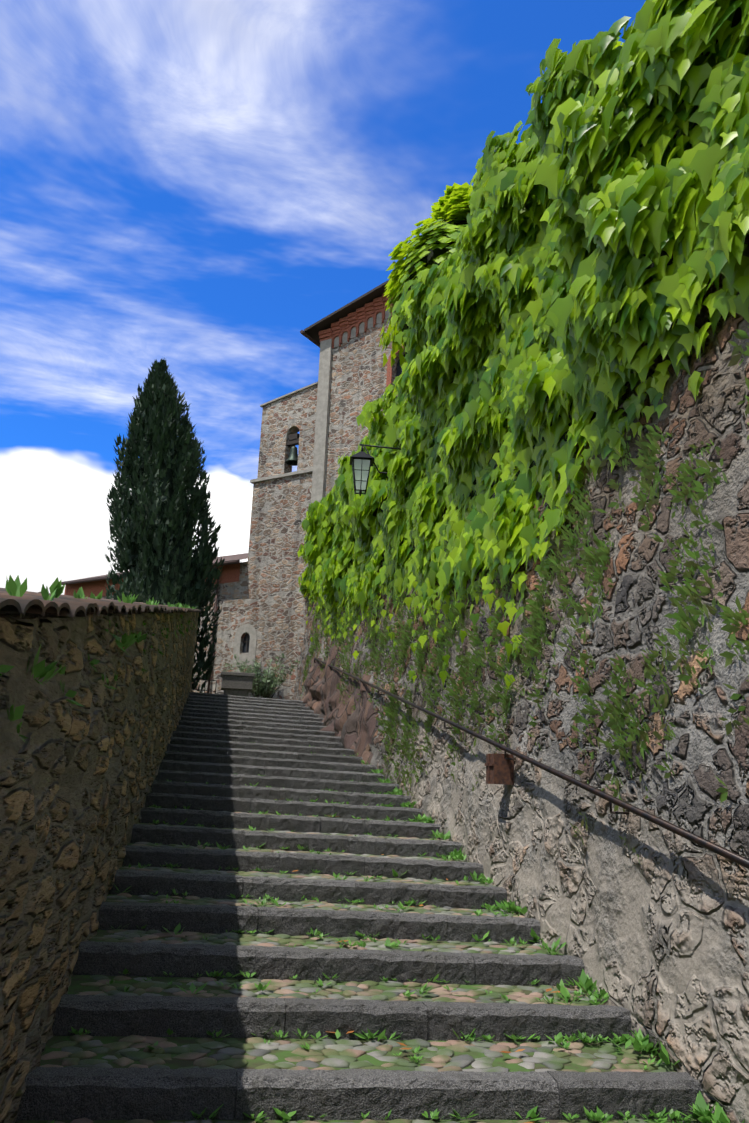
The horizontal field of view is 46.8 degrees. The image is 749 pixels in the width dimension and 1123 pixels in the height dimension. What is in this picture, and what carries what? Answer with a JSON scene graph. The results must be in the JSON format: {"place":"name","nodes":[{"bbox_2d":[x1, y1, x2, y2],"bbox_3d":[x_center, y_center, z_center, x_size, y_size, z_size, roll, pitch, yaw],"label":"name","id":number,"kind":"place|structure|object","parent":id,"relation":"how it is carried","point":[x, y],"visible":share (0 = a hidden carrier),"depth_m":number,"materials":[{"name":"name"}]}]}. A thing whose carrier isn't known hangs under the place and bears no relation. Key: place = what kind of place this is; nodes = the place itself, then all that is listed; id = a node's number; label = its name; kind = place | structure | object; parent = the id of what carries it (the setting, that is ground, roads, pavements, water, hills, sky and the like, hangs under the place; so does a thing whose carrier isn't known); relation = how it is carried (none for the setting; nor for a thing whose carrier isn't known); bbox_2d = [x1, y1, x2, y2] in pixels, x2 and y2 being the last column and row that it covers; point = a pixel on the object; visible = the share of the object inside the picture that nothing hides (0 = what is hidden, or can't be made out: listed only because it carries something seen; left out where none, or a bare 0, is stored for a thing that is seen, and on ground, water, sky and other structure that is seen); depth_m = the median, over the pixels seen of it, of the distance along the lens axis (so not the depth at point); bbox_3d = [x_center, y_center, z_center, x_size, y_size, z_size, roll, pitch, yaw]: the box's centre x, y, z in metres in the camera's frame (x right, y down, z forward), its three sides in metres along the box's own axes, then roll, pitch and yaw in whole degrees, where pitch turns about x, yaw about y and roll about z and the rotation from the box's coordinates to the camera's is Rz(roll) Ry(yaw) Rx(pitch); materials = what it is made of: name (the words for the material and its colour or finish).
{"place":"outdoors","nodes":[
{"label":"outdoors","id":0,"kind":"place"},
{"bbox_2d":[0,0,645,752],"label":"sky","id":1,"kind":"structure","parent":0,"point":[196,185],"materials":[{"name":"blue"}]},
{"bbox_2d":[15,782,711,1122],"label":"tread cobbles","id":2,"kind":"object","parent":0,"point":[348,1054],"visible":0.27,"depth_m":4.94,"materials":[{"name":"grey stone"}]},
{"bbox_2d":[51,742,743,1122],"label":"weeds","id":3,"kind":"object","parent":2,"relation":"on","point":[699,1106],"visible":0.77,"depth_m":5.23,"materials":[{"name":"green plant"}]},
{"bbox_2d":[292,815,559,1122],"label":"dead leaf","id":4,"kind":"object","parent":2,"relation":"on","point":[549,989],"visible":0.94,"depth_m":5.03,"materials":[{"name":"brown plant"}]},
{"bbox_2d":[293,234,748,1122],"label":"wall","id":5,"kind":"structure","parent":0,"point":[657,940],"depth_m":5.73,"materials":[{"name":"stone"}]},
{"bbox_2d":[306,318,404,619],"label":"church nave walls","id":6,"kind":"structure","parent":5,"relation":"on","point":[358,375],"depth_m":31.51,"materials":[{"name":"grey stone"}]},
{"bbox_2d":[300,279,392,347],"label":"roof","id":7,"kind":"structure","parent":6,"relation":"on","point":[311,333],"depth_m":32.29,"materials":[{"name":"brown wood"}]},
{"bbox_2d":[311,308,394,502],"bbox_3d":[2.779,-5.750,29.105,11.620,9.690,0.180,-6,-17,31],"label":"corner pilaster","id":8,"kind":"object","parent":6,"relation":"on","point":[321,428],"depth_m":31.91,"materials":[{"name":"beige stone"}]},
{"bbox_2d":[319,291,402,386],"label":"brick cornice","id":9,"kind":"structure","parent":6,"relation":"attached to","point":[357,318],"depth_m":32.08,"materials":[{"name":"red brick"}]},
{"bbox_2d":[396,354,405,376],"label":"window","id":10,"kind":"structure","parent":6,"relation":"in","point":[398,370],"depth_m":31.10,"materials":[{"name":"black glass"}]},
{"bbox_2d":[349,444,402,495],"bbox_3d":[0.241,-1.483,14.257,1.312,0.902,0.396,3,-14,-3],"label":"wall lantern","id":11,"kind":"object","parent":5,"relation":"attached to","point":[362,462],"depth_m":14.11,"materials":[{"name":"black metal"}]},
{"bbox_2d":[485,753,513,784],"bbox_3d":[1.100,1.836,7.643,0.195,0.260,0.220,5,-14,-10],"label":"rusty metal box","id":12,"kind":"object","parent":5,"relation":"attached to","point":[499,769],"visible":0.93,"depth_m":7.55,"materials":[{"name":"metal"}]},
{"bbox_2d":[301,326,748,863],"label":"toadflax plant","id":13,"kind":"object","parent":5,"relation":"on","point":[616,722],"depth_m":6.80,"materials":[{"name":"green plant"}]},
{"bbox_2d":[314,658,748,868],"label":"handrail","id":14,"kind":"object","parent":5,"relation":"attached to","point":[710,846],"visible":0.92,"depth_m":5.64,"materials":[{"name":"metal"}]},
{"bbox_2d":[332,7,741,569],"bbox_3d":[1.681,-2.970,15.270,2.312,8.370,32.400,5,-14,-10],"label":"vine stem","id":15,"kind":"object","parent":5,"relation":"on","point":[428,259],"depth_m":11.59,"materials":[{"name":"green"}]},
{"bbox_2d":[297,0,748,692],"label":"ivy leaves","id":16,"kind":"object","parent":15,"relation":"on","point":[587,192],"visible":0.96,"depth_m":8.18,"materials":[{"name":"green plant"}]},
{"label":"tread cobbles","id":17,"kind":"object","parent":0,"visible":0},
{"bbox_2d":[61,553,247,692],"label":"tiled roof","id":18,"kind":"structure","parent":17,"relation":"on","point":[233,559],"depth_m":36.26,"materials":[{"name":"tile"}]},
{"bbox_2d":[193,678,216,693],"bbox_3d":[-4.753,3.580,24.214,0.695,0.560,0.024,13,-17,-35],"label":"iron landing railing","id":19,"kind":"object","parent":17,"relation":"on","point":[204,690],"visible":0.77,"depth_m":24.24,"materials":[{"name":"black metal"}]},
{"bbox_2d":[102,384,317,699],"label":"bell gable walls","id":20,"kind":"structure","parent":17,"relation":"on","point":[265,598],"depth_m":32.44,"materials":[{"name":"grey stone"}]},
{"bbox_2d":[64,563,239,596],"bbox_3d":[-9.387,0.886,35.510,9.980,0.730,0.035,-6,-17,31],"label":"church wing brick frieze","id":21,"kind":"object","parent":20,"relation":"attached to","point":[230,573],"visible":0.21,"depth_m":36.74,"materials":[{"name":"red brick"}]},
{"bbox_2d":[243,633,249,652],"bbox_3d":[-4.709,3.036,32.118,0.430,0.765,0.001,-6,-17,31],"label":"arched window","id":22,"kind":"structure","parent":20,"relation":"attached to","point":[244,644],"depth_m":32.15,"materials":[{"name":"grey glass"}]},
{"bbox_2d":[243,433,298,652],"bbox_3d":[-3.841,-0.739,32.637,2.100,8.400,0.220,-6,-17,31],"label":"church bell yoke and bars","id":23,"kind":"object","parent":20,"relation":"attached to","point":[293,440],"visible":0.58,"depth_m":33.15,"materials":[{"name":"black metal"}]},
{"bbox_2d":[285,446,297,465],"bbox_3d":[-3.102,-4.048,33.090,0.592,0.730,0.599,5,-14,-10],"label":"church bell","id":24,"kind":"object","parent":23,"relation":"hanging from","point":[292,460],"visible":0.9,"depth_m":32.99,"materials":[{"name":"metal"}]},
{"bbox_2d":[232,382,317,666],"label":"trim","id":25,"kind":"structure","parent":20,"relation":"attached to","point":[251,631],"depth_m":32.16,"materials":[{"name":"stone"}]},
{"bbox_2d":[221,671,254,695],"bbox_3d":[-4.072,3.764,25.504,0.980,0.910,0.720,5,-14,-10],"label":"stone planter","id":26,"kind":"object","parent":17,"relation":"on","point":[236,683],"visible":0.79,"depth_m":25.24,"materials":[{"name":"grey stone"}]},
{"bbox_2d":[16,692,703,1120],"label":"stone steps","id":27,"kind":"structure","parent":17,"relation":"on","point":[214,738],"depth_m":5.58,"materials":[{"name":"stone"}]},
{"label":"ground","id":28,"kind":"structure","parent":0,"visible":0},
{"bbox_2d":[0,612,198,1122],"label":"wall","id":29,"kind":"structure","parent":28,"relation":"on","point":[76,781],"depth_m":4.20,"materials":[{"name":"stone"}]},
{"bbox_2d":[0,575,195,741],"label":"plants","id":30,"kind":"object","parent":29,"relation":"attached to","point":[16,587],"depth_m":3.79,"materials":[{"name":"green plant"}]},
{"bbox_2d":[0,588,200,618],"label":"wall coping tiles","id":31,"kind":"object","parent":29,"relation":"attached to","point":[37,603],"depth_m":3.85,"materials":[{"name":"tile"}]},
{"bbox_2d":[105,358,225,692],"bbox_3d":[-6.996,-0.937,29.003,4.166,12.724,4.049,5,-14,-10],"label":"cypress tree","id":32,"kind":"object","parent":28,"relation":"on","point":[155,518],"visible":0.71,"depth_m":28.40,"materials":[{"name":"green plant"}]},
{"bbox_2d":[222,653,299,697],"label":"oleander shrub leaves","id":33,"kind":"object","parent":28,"relation":"on","point":[265,690],"visible":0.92,"depth_m":26.20,"materials":[{"name":"green plant"}]}
]}

